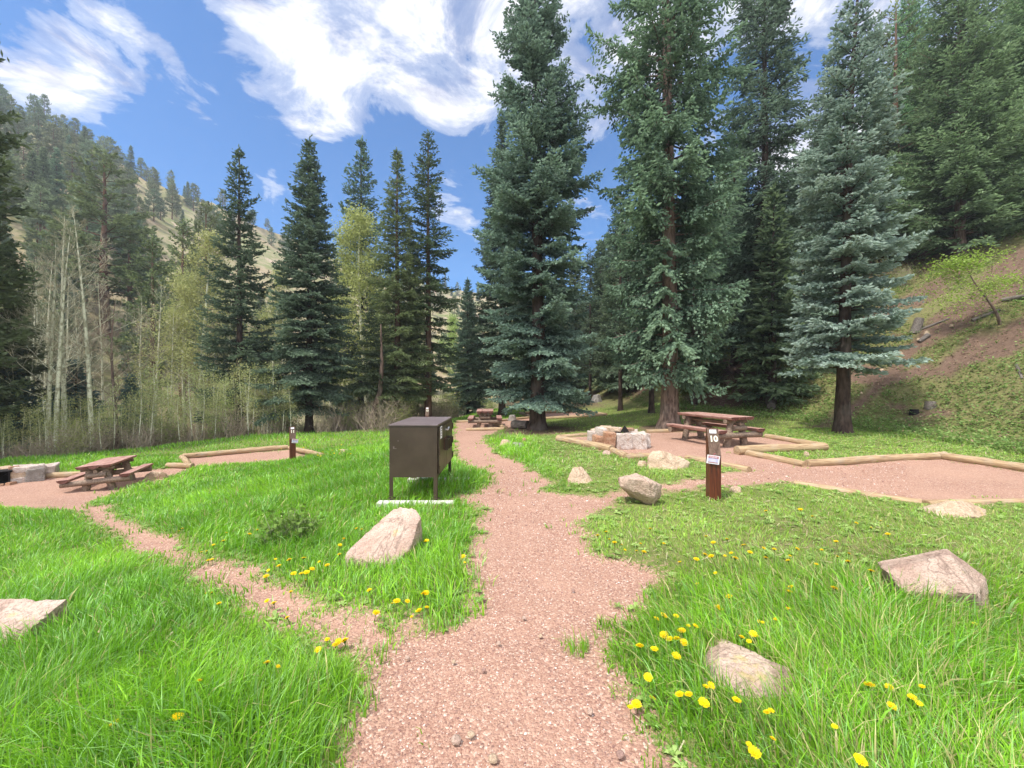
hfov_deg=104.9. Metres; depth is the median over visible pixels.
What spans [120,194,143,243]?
pine tree
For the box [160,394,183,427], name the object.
aspen sapling
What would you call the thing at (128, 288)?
pine tree
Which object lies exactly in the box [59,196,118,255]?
pine tree
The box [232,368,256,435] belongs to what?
aspen sapling
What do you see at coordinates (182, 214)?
pine tree
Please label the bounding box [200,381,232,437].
aspen sapling
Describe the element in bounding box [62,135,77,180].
pine tree
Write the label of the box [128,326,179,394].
pine tree
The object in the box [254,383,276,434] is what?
aspen sapling
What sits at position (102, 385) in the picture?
aspen tree
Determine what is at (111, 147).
pine tree
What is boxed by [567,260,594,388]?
spruce tree
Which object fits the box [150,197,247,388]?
pine tree
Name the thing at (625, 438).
stone fire pit
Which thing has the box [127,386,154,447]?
aspen sapling
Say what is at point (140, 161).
pine tree
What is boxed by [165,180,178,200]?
pine tree
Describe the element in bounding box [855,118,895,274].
spruce tree
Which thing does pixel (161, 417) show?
aspen sapling
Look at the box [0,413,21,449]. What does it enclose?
aspen sapling
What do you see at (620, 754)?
pebble
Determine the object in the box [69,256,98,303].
pine tree
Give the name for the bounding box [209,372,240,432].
aspen sapling
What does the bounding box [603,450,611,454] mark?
stone
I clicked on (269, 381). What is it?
aspen sapling
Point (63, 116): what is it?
pine tree
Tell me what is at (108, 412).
aspen sapling
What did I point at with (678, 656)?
dandelion
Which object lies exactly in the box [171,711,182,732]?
dandelion
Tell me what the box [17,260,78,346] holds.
pine tree
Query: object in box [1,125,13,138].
pine tree
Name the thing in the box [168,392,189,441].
aspen sapling
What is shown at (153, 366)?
aspen sapling
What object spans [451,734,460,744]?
pebble
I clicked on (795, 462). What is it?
border log
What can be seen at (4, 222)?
pine tree
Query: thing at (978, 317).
fallen branch
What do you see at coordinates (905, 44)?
fir tree
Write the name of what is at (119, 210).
pine tree
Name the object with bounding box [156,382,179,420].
aspen sapling
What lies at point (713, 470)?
number post
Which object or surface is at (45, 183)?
pine tree
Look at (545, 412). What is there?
border log
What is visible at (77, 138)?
pine tree
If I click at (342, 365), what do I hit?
leafy tree
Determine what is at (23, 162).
pine tree
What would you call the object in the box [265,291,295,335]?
pine tree
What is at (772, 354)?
spruce tree
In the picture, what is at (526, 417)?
border log
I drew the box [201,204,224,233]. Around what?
pine tree
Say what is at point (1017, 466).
border log
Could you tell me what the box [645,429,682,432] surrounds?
border log
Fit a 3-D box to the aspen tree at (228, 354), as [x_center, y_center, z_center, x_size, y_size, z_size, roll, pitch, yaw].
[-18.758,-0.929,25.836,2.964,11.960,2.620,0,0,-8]
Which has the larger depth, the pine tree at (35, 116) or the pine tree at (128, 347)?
the pine tree at (35, 116)
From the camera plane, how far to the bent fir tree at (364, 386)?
19.38 m
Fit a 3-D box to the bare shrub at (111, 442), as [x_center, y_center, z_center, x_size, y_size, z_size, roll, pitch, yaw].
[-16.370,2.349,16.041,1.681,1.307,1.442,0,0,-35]
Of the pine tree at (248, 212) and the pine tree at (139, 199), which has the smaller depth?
the pine tree at (139, 199)
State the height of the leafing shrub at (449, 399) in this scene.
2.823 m
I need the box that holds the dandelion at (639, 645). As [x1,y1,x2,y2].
[636,643,644,672]
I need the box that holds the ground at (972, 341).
[0,121,1023,767]
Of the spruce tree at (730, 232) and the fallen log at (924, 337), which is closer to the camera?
the fallen log at (924, 337)
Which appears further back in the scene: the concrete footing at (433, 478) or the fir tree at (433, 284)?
the fir tree at (433, 284)
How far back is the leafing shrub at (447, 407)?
26.99 m
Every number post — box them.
[289,426,297,458]
[425,407,428,416]
[706,428,720,500]
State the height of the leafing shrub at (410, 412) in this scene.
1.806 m
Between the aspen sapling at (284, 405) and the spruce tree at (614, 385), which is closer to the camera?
the aspen sapling at (284, 405)
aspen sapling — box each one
[0,412,16,458]
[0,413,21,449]
[0,416,14,456]
[3,425,17,456]
[7,404,36,443]
[11,402,34,447]
[16,405,39,453]
[23,414,43,449]
[25,405,51,445]
[29,387,58,452]
[40,416,60,444]
[43,398,65,452]
[51,393,79,452]
[53,411,71,450]
[59,396,86,440]
[65,389,97,448]
[71,401,87,452]
[76,396,103,450]
[85,397,113,450]
[93,406,109,430]
[99,378,125,449]
[100,396,118,428]
[110,396,131,448]
[111,360,160,448]
[118,388,137,441]
[118,392,147,447]
[124,398,143,447]
[126,354,174,446]
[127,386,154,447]
[135,383,170,429]
[138,370,169,441]
[139,398,164,447]
[147,396,170,445]
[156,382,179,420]
[158,373,187,428]
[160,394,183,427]
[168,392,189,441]
[170,360,211,441]
[174,393,192,440]
[181,390,202,439]
[188,364,214,440]
[189,392,206,432]
[191,376,209,431]
[198,366,231,430]
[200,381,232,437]
[205,394,221,438]
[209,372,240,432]
[211,380,228,424]
[218,380,231,436]
[223,365,243,423]
[226,357,252,429]
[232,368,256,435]
[238,363,263,432]
[238,365,260,435]
[242,392,258,434]
[245,379,264,427]
[253,376,276,430]
[254,366,279,433]
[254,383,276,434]
[260,363,280,434]
[264,361,288,432]
[274,383,293,433]
[275,383,288,427]
[281,386,302,426]
[290,387,304,433]
[345,377,361,406]
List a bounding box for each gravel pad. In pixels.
[0,450,307,508]
[457,412,584,427]
[571,432,1023,499]
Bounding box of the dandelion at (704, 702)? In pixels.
[698,697,709,727]
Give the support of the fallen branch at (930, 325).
on the ground at (972, 341)
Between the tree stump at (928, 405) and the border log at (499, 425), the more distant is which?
the border log at (499, 425)
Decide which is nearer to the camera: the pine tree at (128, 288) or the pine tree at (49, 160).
the pine tree at (128, 288)
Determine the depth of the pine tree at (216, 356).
44.43 m
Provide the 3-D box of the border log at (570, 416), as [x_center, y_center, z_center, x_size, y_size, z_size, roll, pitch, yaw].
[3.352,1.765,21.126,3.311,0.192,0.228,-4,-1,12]
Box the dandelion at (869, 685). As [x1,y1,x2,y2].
[863,681,877,711]
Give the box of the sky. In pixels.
[0,0,1012,306]
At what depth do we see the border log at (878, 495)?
5.75 m
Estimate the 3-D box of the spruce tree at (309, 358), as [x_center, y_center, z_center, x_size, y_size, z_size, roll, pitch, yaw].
[-10.043,-4.809,19.465,5.139,15.079,5.059,0,0,4]
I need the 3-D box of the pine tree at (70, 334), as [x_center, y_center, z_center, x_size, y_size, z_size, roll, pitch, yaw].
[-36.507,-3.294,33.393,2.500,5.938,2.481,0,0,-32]
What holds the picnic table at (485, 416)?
on the gravel pad at (507, 423)
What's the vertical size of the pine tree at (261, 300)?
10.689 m
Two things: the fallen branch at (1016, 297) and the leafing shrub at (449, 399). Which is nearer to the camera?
the fallen branch at (1016, 297)
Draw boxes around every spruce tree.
[189,144,286,432]
[244,134,359,432]
[313,135,402,426]
[443,277,489,415]
[457,110,531,416]
[469,0,611,430]
[510,299,531,402]
[527,259,565,406]
[545,276,576,383]
[551,277,583,388]
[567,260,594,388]
[572,237,614,391]
[572,247,606,399]
[584,0,759,428]
[584,266,603,366]
[591,194,646,410]
[591,267,622,393]
[598,232,612,312]
[599,246,645,392]
[604,230,623,313]
[611,150,686,412]
[656,136,733,405]
[677,247,732,389]
[701,0,838,381]
[706,118,759,365]
[714,177,746,340]
[725,182,823,405]
[737,227,803,350]
[777,0,933,433]
[785,150,825,297]
[802,138,815,228]
[803,151,870,347]
[806,54,864,224]
[807,132,868,296]
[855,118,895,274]
[856,79,923,262]
[912,108,953,234]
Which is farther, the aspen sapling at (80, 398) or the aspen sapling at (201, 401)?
the aspen sapling at (201, 401)
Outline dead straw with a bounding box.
[0,433,1019,758]
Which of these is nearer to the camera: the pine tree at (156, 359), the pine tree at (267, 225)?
the pine tree at (156, 359)
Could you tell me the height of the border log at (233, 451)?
0.193 m
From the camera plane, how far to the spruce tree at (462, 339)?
33.49 m
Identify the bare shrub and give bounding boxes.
[0,440,36,458]
[3,438,55,457]
[12,425,80,457]
[23,431,73,455]
[55,418,123,452]
[74,421,128,450]
[85,427,134,449]
[101,428,132,449]
[104,432,131,450]
[111,420,168,448]
[117,420,160,446]
[121,424,174,446]
[164,416,202,443]
[170,421,210,441]
[196,417,236,440]
[196,427,220,439]
[208,405,258,437]
[221,418,248,436]
[263,417,298,433]
[295,420,318,431]
[301,417,326,432]
[313,410,338,432]
[314,404,363,431]
[323,399,363,430]
[350,396,403,431]
[351,405,385,429]
[357,400,387,421]
[367,405,397,427]
[368,397,407,427]
[408,402,437,416]
[432,400,446,416]
[437,405,454,418]
[452,406,464,417]
[721,372,737,385]
[887,261,917,286]
[895,268,916,276]
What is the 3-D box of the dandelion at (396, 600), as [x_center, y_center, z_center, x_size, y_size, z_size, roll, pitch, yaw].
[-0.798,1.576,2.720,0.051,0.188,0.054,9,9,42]
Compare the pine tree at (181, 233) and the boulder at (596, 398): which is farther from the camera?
the pine tree at (181, 233)
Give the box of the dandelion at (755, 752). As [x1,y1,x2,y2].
[746,745,761,767]
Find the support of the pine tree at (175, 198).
on the ground at (972, 341)
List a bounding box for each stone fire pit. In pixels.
[0,462,59,485]
[587,425,650,449]
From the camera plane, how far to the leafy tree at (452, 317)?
39.22 m
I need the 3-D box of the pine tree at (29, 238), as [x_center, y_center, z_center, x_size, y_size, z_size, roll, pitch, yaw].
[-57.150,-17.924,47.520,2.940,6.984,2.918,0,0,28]
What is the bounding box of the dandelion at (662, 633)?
[660,631,667,641]
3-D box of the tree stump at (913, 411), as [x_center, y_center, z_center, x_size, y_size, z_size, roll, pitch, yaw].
[13.684,1.004,13.384,0.292,0.290,0.302,0,0,0]
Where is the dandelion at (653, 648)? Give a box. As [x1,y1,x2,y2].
[650,646,657,666]
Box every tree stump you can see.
[908,317,923,333]
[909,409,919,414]
[923,401,936,409]
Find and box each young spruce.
[0,353,45,458]
[33,387,60,429]
[41,358,107,450]
[100,374,155,447]
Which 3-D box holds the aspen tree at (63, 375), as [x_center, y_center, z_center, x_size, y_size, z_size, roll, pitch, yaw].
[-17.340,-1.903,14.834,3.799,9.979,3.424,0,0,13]
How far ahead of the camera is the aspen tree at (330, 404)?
26.92 m
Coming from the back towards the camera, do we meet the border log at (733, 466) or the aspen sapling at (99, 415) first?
the aspen sapling at (99, 415)
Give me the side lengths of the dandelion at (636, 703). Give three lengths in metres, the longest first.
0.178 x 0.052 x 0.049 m
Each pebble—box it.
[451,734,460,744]
[467,730,474,737]
[488,753,497,763]
[587,708,592,714]
[616,750,624,758]
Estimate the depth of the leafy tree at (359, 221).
26.38 m
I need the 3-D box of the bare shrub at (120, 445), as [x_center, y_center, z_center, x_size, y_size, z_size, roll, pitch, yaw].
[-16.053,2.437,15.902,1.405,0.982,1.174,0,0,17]
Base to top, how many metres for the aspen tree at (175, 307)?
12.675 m
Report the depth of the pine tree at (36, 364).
24.87 m
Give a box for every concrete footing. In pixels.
[376,500,453,506]
[407,477,469,481]
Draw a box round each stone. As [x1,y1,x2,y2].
[145,471,168,479]
[500,439,509,444]
[508,415,515,420]
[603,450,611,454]
[638,460,646,466]
[729,486,740,492]
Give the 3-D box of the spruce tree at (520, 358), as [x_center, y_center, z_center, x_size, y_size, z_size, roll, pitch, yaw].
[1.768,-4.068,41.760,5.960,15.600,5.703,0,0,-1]
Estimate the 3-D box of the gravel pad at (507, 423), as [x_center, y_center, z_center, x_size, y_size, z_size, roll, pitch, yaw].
[1.212,1.929,22.053,6.393,0.335,10.806,0,0,36]
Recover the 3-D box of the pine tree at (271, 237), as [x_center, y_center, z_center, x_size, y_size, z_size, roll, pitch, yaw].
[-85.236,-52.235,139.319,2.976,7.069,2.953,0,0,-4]
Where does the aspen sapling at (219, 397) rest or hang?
on the ground at (972, 341)
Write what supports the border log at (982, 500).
on the ground at (972, 341)
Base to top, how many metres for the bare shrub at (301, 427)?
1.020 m
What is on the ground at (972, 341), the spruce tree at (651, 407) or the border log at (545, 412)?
the spruce tree at (651, 407)
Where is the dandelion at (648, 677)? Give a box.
[643,672,652,692]
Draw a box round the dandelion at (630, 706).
[627,704,633,719]
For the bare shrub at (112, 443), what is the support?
on the ground at (972, 341)
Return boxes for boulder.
[0,599,73,648]
[345,507,423,567]
[567,467,591,482]
[590,394,601,402]
[618,473,661,504]
[647,450,689,468]
[702,638,805,697]
[878,549,988,614]
[920,500,986,517]
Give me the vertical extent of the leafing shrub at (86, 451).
2.320 m
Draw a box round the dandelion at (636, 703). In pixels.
[631,699,641,713]
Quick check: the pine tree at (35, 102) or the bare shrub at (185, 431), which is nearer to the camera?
the bare shrub at (185, 431)
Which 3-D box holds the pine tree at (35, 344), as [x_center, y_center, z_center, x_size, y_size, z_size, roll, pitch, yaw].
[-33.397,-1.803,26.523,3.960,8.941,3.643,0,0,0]
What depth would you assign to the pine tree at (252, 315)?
63.81 m
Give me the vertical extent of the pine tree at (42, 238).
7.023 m
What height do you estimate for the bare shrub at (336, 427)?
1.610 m
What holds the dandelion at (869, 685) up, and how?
on the ground at (972, 341)
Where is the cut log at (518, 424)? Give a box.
[510,420,528,428]
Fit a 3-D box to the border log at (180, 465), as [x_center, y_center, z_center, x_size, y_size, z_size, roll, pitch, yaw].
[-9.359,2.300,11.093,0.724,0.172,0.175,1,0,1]
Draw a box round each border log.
[45,471,84,477]
[165,462,194,468]
[179,455,189,462]
[182,445,287,457]
[288,446,324,454]
[466,427,504,430]
[494,423,507,428]
[502,416,528,420]
[522,411,566,413]
[546,414,605,418]
[555,435,613,450]
[556,433,586,436]
[609,447,627,457]
[624,453,649,458]
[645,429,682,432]
[684,455,751,471]
[733,443,828,454]
[744,450,806,466]
[764,434,821,443]
[793,480,922,502]
[804,452,940,466]
[923,498,1023,503]
[937,452,1023,471]
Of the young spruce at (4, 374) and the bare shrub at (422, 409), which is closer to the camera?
the young spruce at (4, 374)
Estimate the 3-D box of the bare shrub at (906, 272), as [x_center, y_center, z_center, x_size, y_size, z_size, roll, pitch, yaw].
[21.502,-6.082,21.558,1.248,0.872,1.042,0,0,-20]
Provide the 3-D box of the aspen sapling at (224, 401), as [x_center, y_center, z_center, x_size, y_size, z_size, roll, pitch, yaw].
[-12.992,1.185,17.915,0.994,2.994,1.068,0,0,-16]
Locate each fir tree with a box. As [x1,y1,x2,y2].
[345,306,408,428]
[347,146,444,421]
[388,216,439,413]
[399,129,468,416]
[856,0,956,234]
[881,0,1023,258]
[952,0,1023,231]
[970,0,1022,191]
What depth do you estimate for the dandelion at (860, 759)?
1.52 m
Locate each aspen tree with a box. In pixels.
[0,207,134,453]
[0,238,99,453]
[1,220,115,455]
[18,256,84,427]
[22,281,55,412]
[25,256,79,407]
[31,204,150,451]
[36,273,109,407]
[53,282,106,392]
[67,274,141,422]
[100,287,161,398]
[110,282,191,426]
[114,223,267,438]
[137,261,231,438]
[153,301,190,410]
[188,289,227,408]
[198,281,246,411]
[230,270,299,432]
[272,313,286,407]
[320,275,348,406]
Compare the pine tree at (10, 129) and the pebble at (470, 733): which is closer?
the pebble at (470, 733)
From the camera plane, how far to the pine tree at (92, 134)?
110.19 m
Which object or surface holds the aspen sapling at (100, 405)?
on the ground at (972, 341)
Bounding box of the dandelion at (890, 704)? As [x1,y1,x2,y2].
[887,701,896,709]
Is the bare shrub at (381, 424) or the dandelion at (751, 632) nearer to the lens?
the dandelion at (751, 632)
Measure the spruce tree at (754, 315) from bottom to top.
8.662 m
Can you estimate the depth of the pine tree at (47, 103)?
104.17 m
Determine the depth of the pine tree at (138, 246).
58.18 m
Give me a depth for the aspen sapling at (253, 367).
18.45 m
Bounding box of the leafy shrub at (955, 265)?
[907,242,1023,324]
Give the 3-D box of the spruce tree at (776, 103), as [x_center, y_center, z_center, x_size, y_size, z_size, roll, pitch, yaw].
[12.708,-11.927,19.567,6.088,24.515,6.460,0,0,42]
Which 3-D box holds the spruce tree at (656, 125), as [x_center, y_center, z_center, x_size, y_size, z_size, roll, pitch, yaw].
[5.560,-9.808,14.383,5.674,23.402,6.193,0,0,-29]
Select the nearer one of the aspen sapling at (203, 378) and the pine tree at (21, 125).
the aspen sapling at (203, 378)
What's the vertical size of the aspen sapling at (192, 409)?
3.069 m
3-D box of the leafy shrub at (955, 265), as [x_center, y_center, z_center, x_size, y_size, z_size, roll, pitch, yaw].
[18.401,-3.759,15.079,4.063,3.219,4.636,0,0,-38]
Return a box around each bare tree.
[25,314,138,410]
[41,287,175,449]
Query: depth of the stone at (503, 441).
10.90 m
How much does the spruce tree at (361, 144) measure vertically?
24.996 m
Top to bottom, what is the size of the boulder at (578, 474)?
0.334 m
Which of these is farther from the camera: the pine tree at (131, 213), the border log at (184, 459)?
the pine tree at (131, 213)
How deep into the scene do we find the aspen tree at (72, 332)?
20.03 m
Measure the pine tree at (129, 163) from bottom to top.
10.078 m
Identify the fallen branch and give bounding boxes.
[922,318,949,329]
[971,309,1000,321]
[1001,294,1023,301]
[1014,364,1023,378]
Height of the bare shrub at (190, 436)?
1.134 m
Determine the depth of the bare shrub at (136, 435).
16.23 m
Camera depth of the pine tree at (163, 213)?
93.16 m
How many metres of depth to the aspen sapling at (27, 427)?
13.80 m
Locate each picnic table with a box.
[56,455,153,491]
[467,409,501,427]
[666,412,764,447]
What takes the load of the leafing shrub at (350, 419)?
on the ground at (972, 341)
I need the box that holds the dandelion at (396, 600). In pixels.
[393,598,400,616]
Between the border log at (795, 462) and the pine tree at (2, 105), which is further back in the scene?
the pine tree at (2, 105)
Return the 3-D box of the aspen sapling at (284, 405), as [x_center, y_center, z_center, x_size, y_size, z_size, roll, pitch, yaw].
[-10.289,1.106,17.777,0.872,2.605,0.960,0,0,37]
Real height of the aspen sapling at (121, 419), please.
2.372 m
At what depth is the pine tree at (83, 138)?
86.32 m
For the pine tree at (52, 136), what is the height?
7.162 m
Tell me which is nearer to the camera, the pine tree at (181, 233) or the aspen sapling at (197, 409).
the aspen sapling at (197, 409)
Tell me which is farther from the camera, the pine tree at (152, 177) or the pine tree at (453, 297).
the pine tree at (453, 297)
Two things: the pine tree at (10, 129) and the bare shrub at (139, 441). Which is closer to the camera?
the bare shrub at (139, 441)
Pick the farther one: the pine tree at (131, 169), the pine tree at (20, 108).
the pine tree at (131, 169)
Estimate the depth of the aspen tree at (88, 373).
14.98 m
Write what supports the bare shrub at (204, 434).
on the ground at (972, 341)
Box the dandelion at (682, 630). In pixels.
[677,628,685,637]
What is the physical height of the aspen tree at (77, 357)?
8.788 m
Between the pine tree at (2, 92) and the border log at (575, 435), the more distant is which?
the pine tree at (2, 92)
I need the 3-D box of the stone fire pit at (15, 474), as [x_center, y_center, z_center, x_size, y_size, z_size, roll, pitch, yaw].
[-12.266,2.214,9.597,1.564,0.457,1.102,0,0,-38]
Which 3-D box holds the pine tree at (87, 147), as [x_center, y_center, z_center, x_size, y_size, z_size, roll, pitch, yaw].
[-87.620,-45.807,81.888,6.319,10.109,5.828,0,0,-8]
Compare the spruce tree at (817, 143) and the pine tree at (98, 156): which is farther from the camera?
the pine tree at (98, 156)
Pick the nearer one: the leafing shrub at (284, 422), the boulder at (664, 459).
the boulder at (664, 459)
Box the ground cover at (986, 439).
[623,226,1023,453]
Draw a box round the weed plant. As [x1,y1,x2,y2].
[244,497,328,557]
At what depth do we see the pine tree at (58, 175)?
64.72 m
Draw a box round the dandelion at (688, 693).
[684,691,698,718]
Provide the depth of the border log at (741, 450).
9.15 m
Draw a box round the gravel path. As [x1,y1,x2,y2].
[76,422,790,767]
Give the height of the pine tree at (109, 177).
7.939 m
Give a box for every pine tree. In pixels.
[0,50,42,415]
[0,83,12,114]
[0,88,11,111]
[0,96,9,132]
[0,149,27,202]
[0,150,30,221]
[0,191,9,239]
[0,220,21,253]
[0,222,60,452]
[0,265,71,380]
[0,308,55,402]
[0,325,55,428]
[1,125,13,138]
[2,120,20,151]
[4,95,17,112]
[4,139,19,211]
[7,114,28,141]
[11,138,40,180]
[13,105,29,130]
[14,184,59,235]
[15,150,47,214]
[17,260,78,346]
[18,110,31,140]
[18,144,177,336]
[19,205,54,256]
[20,106,52,155]
[20,242,48,287]
[21,178,64,228]
[24,93,45,130]
[25,154,65,191]
[28,147,62,217]
[33,120,66,157]
[33,215,76,292]
[33,223,65,281]
[35,314,73,382]
[39,93,52,121]
[39,292,80,349]
[42,114,68,148]
[44,249,81,334]
[45,127,59,155]
[45,147,70,211]
[53,142,87,180]
[56,114,70,127]
[59,177,94,226]
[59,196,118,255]
[61,178,81,212]
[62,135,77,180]
[62,192,92,240]
[64,132,76,151]
[65,310,100,372]
[67,117,80,144]
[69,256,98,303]
[74,139,102,179]
[75,130,88,153]
[77,125,90,158]
[77,237,98,290]
[80,152,96,187]
[82,145,109,176]
[84,178,97,194]
[87,129,94,141]
[87,219,167,334]
[91,196,117,247]
[92,187,127,247]
[94,135,112,153]
[97,172,113,193]
[98,136,124,169]
[98,234,200,435]
[106,180,124,213]
[110,174,135,213]
[110,228,126,274]
[111,147,124,168]
[111,163,121,179]
[113,166,142,199]
[115,249,133,287]
[117,300,138,349]
[117,324,137,373]
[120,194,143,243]
[122,210,147,255]
[123,226,145,260]
[123,260,173,307]
[124,145,138,179]
[125,212,149,247]
[128,167,138,196]
[128,195,150,229]
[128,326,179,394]
[135,157,147,179]
[141,166,151,181]
[141,188,167,221]
[142,218,216,416]
[144,167,160,190]
[146,168,162,198]
[149,234,165,303]
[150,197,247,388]
[154,197,167,221]
[163,183,183,219]
[165,170,175,184]
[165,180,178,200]
[171,201,181,217]
[176,251,213,289]
[178,209,186,231]
[183,181,192,205]
[186,183,199,210]
[194,198,206,224]
[199,212,218,245]
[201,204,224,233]
[210,332,225,374]
[213,305,255,339]
[217,189,228,205]
[222,338,249,388]
[243,210,253,228]
[248,292,272,349]
[249,301,260,328]
[264,218,270,227]
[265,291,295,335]
[267,227,275,245]
[274,342,287,385]
[278,232,285,248]
[436,332,451,372]
[449,294,460,319]
[855,0,951,230]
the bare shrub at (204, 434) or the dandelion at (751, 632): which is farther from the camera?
the bare shrub at (204, 434)
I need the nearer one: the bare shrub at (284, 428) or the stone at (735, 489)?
the stone at (735, 489)
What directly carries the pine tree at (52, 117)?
on the ground at (972, 341)
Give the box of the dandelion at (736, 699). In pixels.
[732,696,740,729]
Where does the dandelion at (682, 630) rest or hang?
on the ground at (972, 341)
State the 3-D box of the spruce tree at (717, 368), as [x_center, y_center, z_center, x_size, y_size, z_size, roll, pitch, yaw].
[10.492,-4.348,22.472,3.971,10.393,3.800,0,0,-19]
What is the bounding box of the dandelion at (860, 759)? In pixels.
[853,753,868,767]
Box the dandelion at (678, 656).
[672,651,680,668]
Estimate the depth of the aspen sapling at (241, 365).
18.49 m
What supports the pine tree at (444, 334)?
on the ground at (972, 341)
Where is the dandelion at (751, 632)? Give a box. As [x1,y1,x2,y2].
[749,630,756,646]
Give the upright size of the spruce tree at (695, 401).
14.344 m
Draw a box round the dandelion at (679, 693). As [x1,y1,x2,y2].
[675,690,691,724]
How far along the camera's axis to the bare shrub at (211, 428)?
18.02 m
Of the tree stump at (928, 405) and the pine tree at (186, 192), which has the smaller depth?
the tree stump at (928, 405)
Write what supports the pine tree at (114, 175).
on the ground at (972, 341)
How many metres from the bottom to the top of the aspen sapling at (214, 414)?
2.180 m
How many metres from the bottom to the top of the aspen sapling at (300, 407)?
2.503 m
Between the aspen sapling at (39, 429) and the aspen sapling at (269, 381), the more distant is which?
the aspen sapling at (269, 381)
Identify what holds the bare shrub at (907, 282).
on the ground at (972, 341)
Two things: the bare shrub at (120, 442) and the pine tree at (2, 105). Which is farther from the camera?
the pine tree at (2, 105)
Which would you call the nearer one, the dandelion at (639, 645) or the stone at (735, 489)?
the dandelion at (639, 645)
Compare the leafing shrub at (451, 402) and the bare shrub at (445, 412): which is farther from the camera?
the leafing shrub at (451, 402)
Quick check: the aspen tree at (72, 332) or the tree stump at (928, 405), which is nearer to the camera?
the tree stump at (928, 405)
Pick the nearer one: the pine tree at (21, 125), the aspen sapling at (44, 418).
the aspen sapling at (44, 418)
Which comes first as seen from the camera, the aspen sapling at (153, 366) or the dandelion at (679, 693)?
the dandelion at (679, 693)
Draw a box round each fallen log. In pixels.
[762,392,775,409]
[917,333,930,342]
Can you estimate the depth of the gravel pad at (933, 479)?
7.16 m
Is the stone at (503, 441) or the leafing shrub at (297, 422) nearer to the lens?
the stone at (503, 441)
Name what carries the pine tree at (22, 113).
on the ground at (972, 341)
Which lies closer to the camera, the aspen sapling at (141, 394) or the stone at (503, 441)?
the stone at (503, 441)
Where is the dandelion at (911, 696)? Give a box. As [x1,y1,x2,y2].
[907,693,916,705]
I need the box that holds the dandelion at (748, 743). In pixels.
[745,741,751,757]
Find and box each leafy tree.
[312,195,407,413]
[318,297,355,408]
[435,313,470,403]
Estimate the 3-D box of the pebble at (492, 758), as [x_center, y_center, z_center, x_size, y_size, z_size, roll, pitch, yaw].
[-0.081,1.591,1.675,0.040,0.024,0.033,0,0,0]
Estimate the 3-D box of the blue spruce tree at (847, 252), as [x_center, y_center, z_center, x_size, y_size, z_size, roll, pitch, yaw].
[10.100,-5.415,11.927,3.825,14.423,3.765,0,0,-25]
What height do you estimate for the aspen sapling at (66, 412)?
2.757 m
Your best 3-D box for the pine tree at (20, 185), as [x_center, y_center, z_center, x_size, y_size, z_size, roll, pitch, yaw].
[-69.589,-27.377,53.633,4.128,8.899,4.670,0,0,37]
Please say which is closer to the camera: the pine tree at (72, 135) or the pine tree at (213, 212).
the pine tree at (72, 135)
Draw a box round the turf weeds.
[5,426,1023,767]
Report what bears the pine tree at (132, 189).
on the ground at (972, 341)
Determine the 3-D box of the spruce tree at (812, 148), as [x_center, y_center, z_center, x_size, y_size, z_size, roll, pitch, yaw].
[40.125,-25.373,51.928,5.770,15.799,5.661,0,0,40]
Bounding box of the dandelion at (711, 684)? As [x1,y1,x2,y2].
[705,681,714,695]
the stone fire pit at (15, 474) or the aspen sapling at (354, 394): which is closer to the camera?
the stone fire pit at (15, 474)
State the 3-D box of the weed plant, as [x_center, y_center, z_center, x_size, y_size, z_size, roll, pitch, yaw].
[-2.413,1.554,4.214,0.692,0.614,0.786,0,0,0]
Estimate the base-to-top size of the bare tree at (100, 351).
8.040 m
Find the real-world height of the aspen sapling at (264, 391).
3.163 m
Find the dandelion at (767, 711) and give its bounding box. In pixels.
[763,709,770,726]
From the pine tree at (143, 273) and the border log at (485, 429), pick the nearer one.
the border log at (485, 429)
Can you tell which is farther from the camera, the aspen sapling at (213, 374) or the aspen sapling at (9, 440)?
the aspen sapling at (213, 374)
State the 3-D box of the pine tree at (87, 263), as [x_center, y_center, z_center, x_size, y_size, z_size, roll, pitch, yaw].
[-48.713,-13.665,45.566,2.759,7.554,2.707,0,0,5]
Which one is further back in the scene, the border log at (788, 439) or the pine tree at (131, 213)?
the pine tree at (131, 213)
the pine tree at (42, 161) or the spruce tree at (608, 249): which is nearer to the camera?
the spruce tree at (608, 249)
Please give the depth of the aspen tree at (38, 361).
17.50 m
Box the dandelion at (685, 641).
[680,638,687,652]
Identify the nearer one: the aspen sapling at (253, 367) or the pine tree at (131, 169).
the aspen sapling at (253, 367)
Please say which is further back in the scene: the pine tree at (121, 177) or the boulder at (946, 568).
the pine tree at (121, 177)
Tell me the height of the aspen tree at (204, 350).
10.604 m
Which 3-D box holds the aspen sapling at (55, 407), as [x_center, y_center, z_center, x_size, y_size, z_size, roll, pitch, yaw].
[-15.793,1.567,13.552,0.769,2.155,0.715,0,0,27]
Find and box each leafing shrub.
[44,414,98,455]
[51,408,126,452]
[141,402,188,444]
[144,411,187,444]
[184,395,241,439]
[234,413,261,434]
[259,411,304,434]
[262,394,296,433]
[275,416,304,432]
[336,400,362,430]
[386,395,415,421]
[391,401,421,414]
[402,402,417,417]
[419,391,446,416]
[432,392,456,411]
[433,392,469,418]
[436,398,458,416]
[438,388,461,414]
[483,395,497,408]
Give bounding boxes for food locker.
[388,417,452,499]
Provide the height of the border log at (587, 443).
0.206 m
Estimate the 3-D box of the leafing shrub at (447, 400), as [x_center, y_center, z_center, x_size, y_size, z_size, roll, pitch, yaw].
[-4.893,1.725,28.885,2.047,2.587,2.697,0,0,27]
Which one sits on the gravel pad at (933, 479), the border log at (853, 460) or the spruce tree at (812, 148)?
the border log at (853, 460)
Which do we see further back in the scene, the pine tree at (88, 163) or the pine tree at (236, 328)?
the pine tree at (88, 163)

